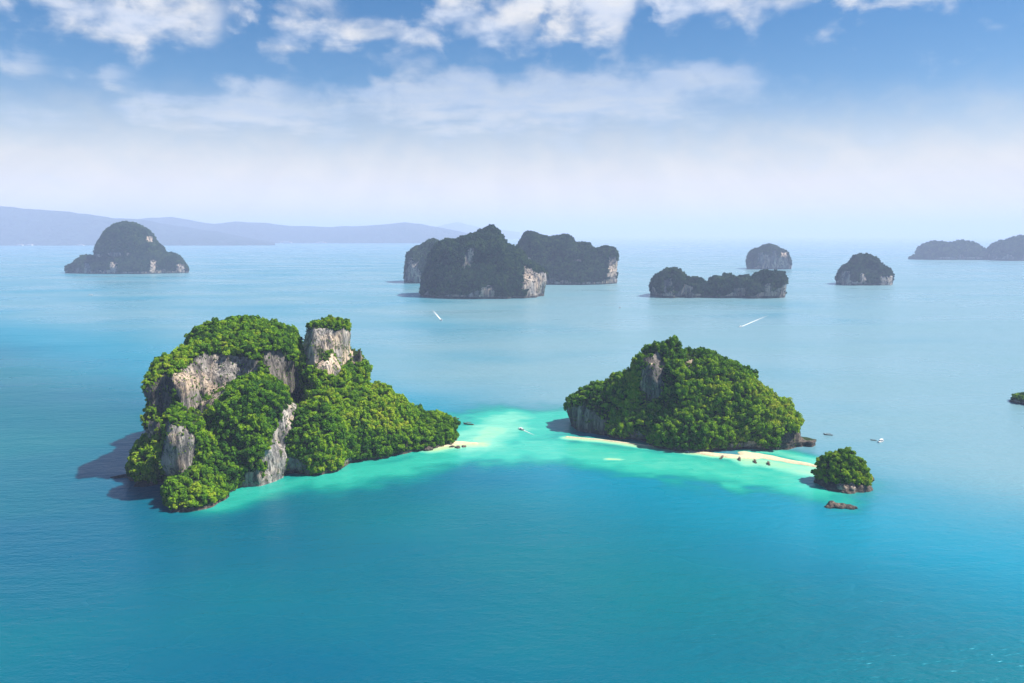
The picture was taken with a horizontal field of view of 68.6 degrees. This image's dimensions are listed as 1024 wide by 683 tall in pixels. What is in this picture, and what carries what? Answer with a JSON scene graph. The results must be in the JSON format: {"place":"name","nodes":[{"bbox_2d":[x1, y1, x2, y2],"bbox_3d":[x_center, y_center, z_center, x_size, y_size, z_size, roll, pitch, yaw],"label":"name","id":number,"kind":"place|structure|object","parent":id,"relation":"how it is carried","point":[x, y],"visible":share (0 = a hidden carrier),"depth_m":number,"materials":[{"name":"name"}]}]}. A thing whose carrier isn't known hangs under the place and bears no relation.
{"place":"outdoors","nodes":[
{"label":"outdoors","id":0,"kind":"place"},
{"bbox_2d":[0,206,274,245],"bbox_3d":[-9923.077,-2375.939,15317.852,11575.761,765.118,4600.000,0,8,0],"label":"hills","id":1,"kind":"structure","parent":0,"point":[35,227],"depth_m":14020.36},
{"bbox_2d":[139,217,467,242],"bbox_3d":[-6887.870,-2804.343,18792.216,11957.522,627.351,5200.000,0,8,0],"label":"hills","id":2,"kind":"structure","parent":0,"point":[404,232],"depth_m":17529.34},
{"bbox_2d":[438,441,477,447],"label":"beach","id":3,"kind":"structure","parent":0,"point":[458,443],"depth_m":720.87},
{"bbox_2d":[437,222,519,238],"bbox_3d":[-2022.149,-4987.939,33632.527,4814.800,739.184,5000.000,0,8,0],"label":"hills","id":4,"kind":"structure","parent":0,"point":[461,227],"depth_m":32699.73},
{"bbox_2d":[0,235,1023,682],"bbox_3d":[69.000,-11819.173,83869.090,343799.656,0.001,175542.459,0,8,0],"label":"sea","id":5,"kind":"structure","parent":0,"point":[542,549],"depth_m":564.37,"materials":[{"name":"liquid"}]},
{"bbox_2d":[64,221,188,273],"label":"limestone island","id":6,"kind":"structure","parent":5,"relation":"in","point":[125,247],"depth_m":3822.32,"materials":[{"name":"stone"}]},
{"bbox_2d":[110,319,448,511],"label":"limestone island","id":7,"kind":"structure","parent":5,"relation":"in","point":[181,460],"depth_m":629.85,"materials":[{"name":"stone"}]},
{"bbox_2d":[146,445,154,455],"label":"broadleaf tree","id":8,"kind":"object","parent":7,"relation":"on","point":[149,449],"visible":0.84,"depth_m":608.74,"materials":[{"name":"green plant"}]},
{"bbox_2d":[152,443,162,452],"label":"broadleaf tree","id":9,"kind":"object","parent":7,"relation":"on","point":[158,448],"visible":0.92,"depth_m":570.71,"materials":[{"name":"green plant"}]},
{"bbox_2d":[162,485,171,496],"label":"broadleaf tree","id":10,"kind":"object","parent":7,"relation":"on","point":[166,491],"visible":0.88,"depth_m":550.64,"materials":[{"name":"green plant"}]},
{"bbox_2d":[167,496,178,509],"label":"broadleaf tree","id":11,"kind":"object","parent":7,"relation":"on","point":[171,501],"visible":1,"depth_m":544.52,"materials":[{"name":"green plant"}]},
{"bbox_2d":[171,479,181,488],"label":"broadleaf tree","id":12,"kind":"object","parent":7,"relation":"on","point":[176,482],"visible":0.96,"depth_m":554.96,"materials":[{"name":"green plant"}]},
{"bbox_2d":[173,358,184,368],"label":"broadleaf tree","id":13,"kind":"object","parent":7,"relation":"on","point":[180,363],"visible":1,"depth_m":623.93,"materials":[{"name":"green plant"}]},
{"bbox_2d":[177,492,187,501],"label":"broadleaf tree","id":14,"kind":"object","parent":7,"relation":"on","point":[183,497],"visible":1,"depth_m":544.37,"materials":[{"name":"green plant"}]},
{"bbox_2d":[187,421,196,432],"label":"broadleaf tree","id":15,"kind":"object","parent":7,"relation":"on","point":[191,427],"visible":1,"depth_m":572.32,"materials":[{"name":"green plant"}]},
{"bbox_2d":[186,499,198,507],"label":"broadleaf tree","id":16,"kind":"object","parent":7,"relation":"on","point":[193,502],"visible":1,"depth_m":544.67,"materials":[{"name":"green plant"}]},
{"bbox_2d":[188,487,201,497],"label":"broadleaf tree","id":17,"kind":"object","parent":7,"relation":"on","point":[197,491],"visible":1,"depth_m":549.59,"materials":[{"name":"green plant"}]},
{"bbox_2d":[199,453,208,462],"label":"broadleaf tree","id":18,"kind":"object","parent":7,"relation":"on","point":[202,457],"visible":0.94,"depth_m":579.26,"materials":[{"name":"green plant"}]},
{"bbox_2d":[199,436,210,448],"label":"broadleaf tree","id":19,"kind":"object","parent":7,"relation":"on","point":[206,441],"visible":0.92,"depth_m":583.14,"materials":[{"name":"green plant"}]},
{"bbox_2d":[203,459,211,466],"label":"broadleaf tree","id":20,"kind":"object","parent":7,"relation":"on","point":[206,462],"visible":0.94,"depth_m":574.55,"materials":[{"name":"green plant"}]},
{"bbox_2d":[203,343,212,352],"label":"broadleaf tree","id":21,"kind":"object","parent":7,"relation":"on","point":[208,349],"visible":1,"depth_m":656.21,"materials":[{"name":"green plant"}]},
{"bbox_2d":[203,467,212,475],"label":"broadleaf tree","id":22,"kind":"object","parent":7,"relation":"on","point":[208,470],"visible":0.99,"depth_m":566.97,"materials":[{"name":"green plant"}]},
{"bbox_2d":[206,405,216,421],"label":"broadleaf tree","id":23,"kind":"object","parent":7,"relation":"on","point":[212,410],"visible":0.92,"depth_m":596.33,"materials":[{"name":"green plant"}]},
{"bbox_2d":[209,453,217,461],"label":"broadleaf tree","id":24,"kind":"object","parent":7,"relation":"on","point":[213,457],"visible":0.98,"depth_m":581.95,"materials":[{"name":"green plant"}]},
{"bbox_2d":[212,339,221,349],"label":"broadleaf tree","id":25,"kind":"object","parent":7,"relation":"on","point":[214,343],"visible":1,"depth_m":660.21,"materials":[{"name":"green plant"}]},
{"bbox_2d":[213,486,222,496],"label":"broadleaf tree","id":26,"kind":"object","parent":7,"relation":"on","point":[218,491],"visible":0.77,"depth_m":562.27,"materials":[{"name":"green plant"}]},
{"bbox_2d":[214,474,222,484],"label":"broadleaf tree","id":27,"kind":"object","parent":7,"relation":"on","point":[218,480],"visible":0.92,"depth_m":567.98,"materials":[{"name":"green plant"}]},
{"bbox_2d":[217,407,225,419],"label":"broadleaf tree","id":28,"kind":"object","parent":7,"relation":"on","point":[220,412],"visible":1,"depth_m":594.92,"materials":[{"name":"green plant"}]},
{"bbox_2d":[218,439,226,447],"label":"broadleaf tree","id":29,"kind":"object","parent":7,"relation":"on","point":[222,443],"visible":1,"depth_m":590.43,"materials":[{"name":"green plant"}]},
{"bbox_2d":[219,419,226,428],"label":"broadleaf tree","id":30,"kind":"object","parent":7,"relation":"on","point":[222,422],"visible":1,"depth_m":594.51,"materials":[{"name":"green plant"}]},
{"bbox_2d":[223,410,232,421],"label":"broadleaf tree","id":31,"kind":"object","parent":7,"relation":"on","point":[229,413],"visible":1,"depth_m":594.33,"materials":[{"name":"green plant"}]},
{"bbox_2d":[223,467,235,473],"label":"broadleaf tree","id":32,"kind":"object","parent":7,"relation":"on","point":[229,471],"visible":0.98,"depth_m":583.92,"materials":[{"name":"green plant"}]},
{"bbox_2d":[223,446,236,455],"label":"broadleaf tree","id":33,"kind":"object","parent":7,"relation":"on","point":[231,450],"visible":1,"depth_m":589.82,"materials":[{"name":"green plant"}]},
{"bbox_2d":[229,415,238,428],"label":"broadleaf tree","id":34,"kind":"object","parent":7,"relation":"on","point":[233,419],"visible":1,"depth_m":593.34,"materials":[{"name":"green plant"}]},
{"bbox_2d":[234,430,242,442],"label":"broadleaf tree","id":35,"kind":"object","parent":7,"relation":"on","point":[238,435],"visible":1,"depth_m":592.16,"materials":[{"name":"green plant"}]},
{"bbox_2d":[240,322,249,331],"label":"broadleaf tree","id":36,"kind":"object","parent":7,"relation":"on","point":[245,326],"visible":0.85,"depth_m":685.04,"materials":[{"name":"green plant"}]},
{"bbox_2d":[244,434,251,446],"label":"broadleaf tree","id":37,"kind":"object","parent":7,"relation":"on","point":[247,441],"visible":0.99,"depth_m":593.97,"materials":[{"name":"green plant"}]},
{"bbox_2d":[246,444,256,453],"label":"broadleaf tree","id":38,"kind":"object","parent":7,"relation":"on","point":[252,449],"visible":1,"depth_m":591.63,"materials":[{"name":"green plant"}]},
{"bbox_2d":[246,413,257,423],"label":"broadleaf tree","id":39,"kind":"object","parent":7,"relation":"on","point":[249,417],"visible":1,"depth_m":596.46,"materials":[{"name":"green plant"}]},
{"bbox_2d":[248,392,256,402],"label":"broadleaf tree","id":40,"kind":"object","parent":7,"relation":"on","point":[250,396],"visible":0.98,"depth_m":605.23,"materials":[{"name":"green plant"}]},
{"bbox_2d":[249,372,259,380],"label":"broadleaf tree","id":41,"kind":"object","parent":7,"relation":"on","point":[251,375],"visible":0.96,"depth_m":636.16,"materials":[{"name":"green plant"}]},
{"bbox_2d":[251,401,262,411],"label":"broadleaf tree","id":42,"kind":"object","parent":7,"relation":"on","point":[259,405],"visible":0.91,"depth_m":602.79,"materials":[{"name":"green plant"}]},
{"bbox_2d":[254,435,263,450],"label":"broadleaf tree","id":43,"kind":"object","parent":7,"relation":"on","point":[259,441],"visible":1,"depth_m":594.70,"materials":[{"name":"green plant"}]},
{"bbox_2d":[254,416,264,427],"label":"broadleaf tree","id":44,"kind":"object","parent":7,"relation":"on","point":[260,421],"visible":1,"depth_m":598.17,"materials":[{"name":"green plant"}]},
{"bbox_2d":[256,462,263,473],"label":"broadleaf tree","id":45,"kind":"object","parent":7,"relation":"on","point":[260,466],"visible":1,"depth_m":596.67,"materials":[{"name":"green plant"}]},
{"bbox_2d":[263,380,273,389],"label":"broadleaf tree","id":46,"kind":"object","parent":7,"relation":"on","point":[267,385],"visible":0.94,"depth_m":630.02,"materials":[{"name":"green plant"}]},
{"bbox_2d":[265,394,274,405],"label":"broadleaf tree","id":47,"kind":"object","parent":7,"relation":"on","point":[269,398],"visible":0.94,"depth_m":615.99,"materials":[{"name":"green plant"}]},
{"bbox_2d":[314,379,321,388],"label":"broadleaf tree","id":48,"kind":"object","parent":7,"relation":"on","point":[317,382],"visible":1,"depth_m":659.44,"materials":[{"name":"green plant"}]},
{"bbox_2d":[320,406,328,413],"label":"broadleaf tree","id":49,"kind":"object","parent":7,"relation":"on","point":[323,409],"visible":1,"depth_m":641.53,"materials":[{"name":"green plant"}]},
{"bbox_2d":[321,419,329,432],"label":"broadleaf tree","id":50,"kind":"object","parent":7,"relation":"on","point":[325,423],"visible":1,"depth_m":633.00,"materials":[{"name":"green plant"}]},
{"bbox_2d":[323,423,335,432],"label":"broadleaf tree","id":51,"kind":"object","parent":7,"relation":"on","point":[331,427],"visible":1,"depth_m":634.80,"materials":[{"name":"green plant"}]},
{"bbox_2d":[326,388,334,400],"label":"broadleaf tree","id":52,"kind":"object","parent":7,"relation":"on","point":[330,392],"visible":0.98,"depth_m":658.52,"materials":[{"name":"green plant"}]},
{"bbox_2d":[335,456,343,469],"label":"broadleaf tree","id":53,"kind":"object","parent":7,"relation":"on","point":[338,460],"visible":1,"depth_m":634.72,"materials":[{"name":"green plant"}]},
{"bbox_2d":[346,438,355,449],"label":"broadleaf tree","id":54,"kind":"object","parent":7,"relation":"on","point":[352,442],"visible":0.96,"depth_m":654.93,"materials":[{"name":"green plant"}]},
{"bbox_2d":[352,411,359,420],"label":"broadleaf tree","id":55,"kind":"object","parent":7,"relation":"on","point":[356,416],"visible":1,"depth_m":664.54,"materials":[{"name":"green plant"}]},
{"bbox_2d":[359,409,366,418],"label":"broadleaf tree","id":56,"kind":"object","parent":7,"relation":"on","point":[363,412],"visible":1,"depth_m":669.19,"materials":[{"name":"green plant"}]},
{"bbox_2d":[363,436,370,444],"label":"broadleaf tree","id":57,"kind":"object","parent":7,"relation":"on","point":[366,440],"visible":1,"depth_m":666.51,"materials":[{"name":"green plant"}]},
{"bbox_2d":[403,424,412,433],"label":"broadleaf tree","id":58,"kind":"object","parent":7,"relation":"on","point":[407,428],"visible":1,"depth_m":689.93,"materials":[{"name":"green plant"}]},
{"bbox_2d":[124,314,1023,506],"bbox_3d":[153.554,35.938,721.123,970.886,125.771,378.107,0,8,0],"label":"forest","id":59,"kind":"object","parent":7,"relation":"on","point":[437,422],"visible":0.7,"depth_m":680.26,"materials":[{"name":"plant"}]},
{"bbox_2d":[403,238,439,282],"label":"limestone island","id":60,"kind":"structure","parent":5,"relation":"in","point":[415,260],"depth_m":3082.05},
{"bbox_2d":[419,224,548,298],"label":"limestone island","id":61,"kind":"structure","parent":5,"relation":"in","point":[488,262],"depth_m":2365.95,"materials":[{"name":"stone"}]},
{"bbox_2d":[516,230,619,284],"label":"limestone island","id":62,"kind":"structure","parent":5,"relation":"in","point":[565,259],"depth_m":3006.94,"materials":[{"name":"stone"}]},
{"bbox_2d":[567,345,815,451],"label":"wooded island","id":63,"kind":"structure","parent":5,"relation":"in","point":[653,381],"depth_m":733.93,"materials":[{"name":"grey stone"}]},
{"bbox_2d":[635,359,644,369],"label":"broadleaf tree","id":64,"kind":"object","parent":63,"relation":"on","point":[640,362],"visible":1,"depth_m":739.47,"materials":[{"name":"green plant"}]},
{"bbox_2d":[646,401,655,409],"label":"broadleaf tree","id":65,"kind":"object","parent":63,"relation":"on","point":[651,405],"visible":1,"depth_m":728.93,"materials":[{"name":"green plant"}]},
{"bbox_2d":[663,418,671,426],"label":"broadleaf tree","id":66,"kind":"object","parent":63,"relation":"on","point":[667,422],"visible":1,"depth_m":705.77,"materials":[{"name":"green plant"}]},
{"bbox_2d":[663,408,672,417],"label":"broadleaf tree","id":67,"kind":"object","parent":63,"relation":"on","point":[666,412],"visible":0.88,"depth_m":714.72,"materials":[{"name":"green plant"}]},
{"bbox_2d":[668,336,675,346],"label":"broadleaf tree","id":68,"kind":"object","parent":63,"relation":"on","point":[672,341],"visible":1,"depth_m":748.22,"materials":[{"name":"green plant"}]},
{"bbox_2d":[669,427,677,437],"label":"broadleaf tree","id":69,"kind":"object","parent":63,"relation":"on","point":[672,431],"visible":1,"depth_m":698.07,"materials":[{"name":"green plant"}]},
{"bbox_2d":[674,435,683,447],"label":"broadleaf tree","id":70,"kind":"object","parent":63,"relation":"on","point":[678,441],"visible":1,"depth_m":692.58,"materials":[{"name":"green plant"}]},
{"bbox_2d":[680,384,688,397],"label":"broadleaf tree","id":71,"kind":"object","parent":63,"relation":"on","point":[685,390],"visible":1,"depth_m":712.48,"materials":[{"name":"green plant"}]},
{"bbox_2d":[685,414,694,424],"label":"broadleaf tree","id":72,"kind":"object","parent":63,"relation":"on","point":[689,418],"visible":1,"depth_m":699.62,"materials":[{"name":"green plant"}]},
{"bbox_2d":[690,400,699,408],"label":"broadleaf tree","id":73,"kind":"object","parent":63,"relation":"on","point":[695,404],"visible":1,"depth_m":711.68,"materials":[{"name":"green plant"}]},
{"bbox_2d":[691,379,702,387],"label":"broadleaf tree","id":74,"kind":"object","parent":63,"relation":"on","point":[697,383],"visible":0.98,"depth_m":716.20,"materials":[{"name":"green plant"}]},
{"bbox_2d":[694,409,703,418],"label":"broadleaf tree","id":75,"kind":"object","parent":63,"relation":"on","point":[699,413],"visible":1,"depth_m":703.96,"materials":[{"name":"green plant"}]},
{"bbox_2d":[699,425,708,437],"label":"broadleaf tree","id":76,"kind":"object","parent":63,"relation":"on","point":[704,429],"visible":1,"depth_m":691.35,"materials":[{"name":"green plant"}]},
{"bbox_2d":[706,421,717,430],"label":"broadleaf tree","id":77,"kind":"object","parent":63,"relation":"on","point":[713,426],"visible":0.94,"depth_m":695.64,"materials":[{"name":"green plant"}]},
{"bbox_2d":[713,396,723,406],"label":"broadleaf tree","id":78,"kind":"object","parent":63,"relation":"on","point":[719,400],"visible":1,"depth_m":707.38,"materials":[{"name":"green plant"}]},
{"bbox_2d":[724,407,730,416],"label":"broadleaf tree","id":79,"kind":"object","parent":63,"relation":"on","point":[727,410],"visible":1,"depth_m":704.35,"materials":[{"name":"green plant"}]},
{"bbox_2d":[734,371,742,380],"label":"broadleaf tree","id":80,"kind":"object","parent":63,"relation":"on","point":[738,375],"visible":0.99,"depth_m":717.62,"materials":[{"name":"green plant"}]},
{"bbox_2d":[735,381,744,391],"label":"broadleaf tree","id":81,"kind":"object","parent":63,"relation":"on","point":[740,386],"visible":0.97,"depth_m":710.62,"materials":[{"name":"green plant"}]},
{"bbox_2d":[739,399,746,409],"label":"broadleaf tree","id":82,"kind":"object","parent":63,"relation":"on","point":[743,403],"visible":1,"depth_m":706.31,"materials":[{"name":"green plant"}]},
{"bbox_2d":[740,379,750,391],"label":"broadleaf tree","id":83,"kind":"object","parent":63,"relation":"on","point":[747,385],"visible":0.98,"depth_m":711.15,"materials":[{"name":"green plant"}]},
{"bbox_2d":[743,413,752,422],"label":"broadleaf tree","id":84,"kind":"object","parent":63,"relation":"on","point":[747,418],"visible":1,"depth_m":699.95,"materials":[{"name":"green plant"}]},
{"bbox_2d":[751,405,761,414],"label":"broadleaf tree","id":85,"kind":"object","parent":63,"relation":"on","point":[755,408],"visible":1,"depth_m":699.58,"materials":[{"name":"green plant"}]},
{"bbox_2d":[752,397,762,404],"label":"broadleaf tree","id":86,"kind":"object","parent":63,"relation":"on","point":[756,401],"visible":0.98,"depth_m":706.78,"materials":[{"name":"green plant"}]},
{"bbox_2d":[756,382,763,390],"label":"broadleaf tree","id":87,"kind":"object","parent":63,"relation":"on","point":[760,385],"visible":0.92,"depth_m":720.13,"materials":[{"name":"green plant"}]},
{"bbox_2d":[757,423,765,436],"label":"broadleaf tree","id":88,"kind":"object","parent":63,"relation":"on","point":[760,427],"visible":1,"depth_m":697.69,"materials":[{"name":"green plant"}]},
{"bbox_2d":[755,437,767,444],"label":"broadleaf tree","id":89,"kind":"object","parent":63,"relation":"on","point":[763,440],"visible":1,"depth_m":698.05,"materials":[{"name":"green plant"}]},
{"bbox_2d":[765,421,773,432],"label":"broadleaf tree","id":90,"kind":"object","parent":63,"relation":"on","point":[770,426],"visible":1,"depth_m":698.53,"materials":[{"name":"green plant"}]},
{"bbox_2d":[772,434,781,449],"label":"broadleaf tree","id":91,"kind":"object","parent":63,"relation":"on","point":[777,439],"visible":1,"depth_m":695.92,"materials":[{"name":"green plant"}]},
{"bbox_2d":[776,427,784,436],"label":"broadleaf tree","id":92,"kind":"object","parent":63,"relation":"on","point":[779,431],"visible":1,"depth_m":699.05,"materials":[{"name":"green plant"}]},
{"bbox_2d":[783,416,789,428],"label":"broadleaf tree","id":93,"kind":"object","parent":63,"relation":"on","point":[785,420],"visible":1,"depth_m":701.11,"materials":[{"name":"green plant"}]},
{"bbox_2d":[787,420,794,433],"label":"broadleaf tree","id":94,"kind":"object","parent":63,"relation":"on","point":[789,425],"visible":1,"depth_m":701.36,"materials":[{"name":"green plant"}]},
{"bbox_2d":[791,424,799,437],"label":"broadleaf tree","id":95,"kind":"object","parent":63,"relation":"on","point":[795,428],"visible":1,"depth_m":700.63,"materials":[{"name":"green plant"}]},
{"bbox_2d":[648,267,788,298],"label":"limestone island","id":96,"kind":"structure","parent":5,"relation":"in","point":[671,282],"depth_m":2369.71,"materials":[{"name":"stone"}]},
{"bbox_2d":[746,243,791,268],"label":"limestone island","id":97,"kind":"structure","parent":5,"relation":"in","point":[768,256],"depth_m":4284.94,"materials":[{"name":"stone"}]},
{"bbox_2d":[738,451,815,466],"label":"sandbar","id":98,"kind":"structure","parent":5,"relation":"in","point":[765,456],"depth_m":671.92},
{"bbox_2d":[824,501,857,509],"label":"rocky reef","id":99,"kind":"object","parent":5,"relation":"in","point":[831,504],"visible":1,"depth_m":552.13},
{"bbox_2d":[813,456,872,493],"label":"wooded islet","id":100,"kind":"object","parent":5,"relation":"in","point":[832,486],"visible":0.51,"depth_m":589.90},
{"bbox_2d":[839,468,849,476],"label":"broadleaf tree","id":101,"kind":"object","parent":100,"relation":"on","point":[844,472],"visible":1,"depth_m":588.97,"materials":[{"name":"green plant"}]},
{"bbox_2d":[835,252,894,284],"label":"limestone island","id":102,"kind":"structure","parent":5,"relation":"in","point":[866,268],"depth_m":2960.43,"materials":[{"name":"stone"}]},
{"bbox_2d":[908,239,987,259],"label":"limestone island","id":103,"kind":"structure","parent":5,"relation":"in","point":[961,249],"depth_m":5868.92,"materials":[{"name":"stone"}]},
{"bbox_2d":[986,234,1023,260],"label":"limestone island","id":104,"kind":"structure","parent":5,"relation":"in","point":[1010,248],"depth_m":5710.46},
{"bbox_2d":[1009,397,1023,404],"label":"rock stack","id":105,"kind":"object","parent":5,"relation":"in","point":[1016,400],"visible":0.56,"depth_m":893.90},
{"bbox_2d":[0,0,1023,234],"label":"sky","id":106,"kind":"structure","parent":0,"point":[546,117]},
{"bbox_2d":[566,436,760,458],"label":"beach","id":107,"kind":"structure","parent":0,"point":[729,455],"depth_m":686.99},
{"bbox_2d":[837,483,846,489],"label":"boulder","id":108,"kind":"object","parent":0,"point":[840,486],"visible":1,"depth_m":586.56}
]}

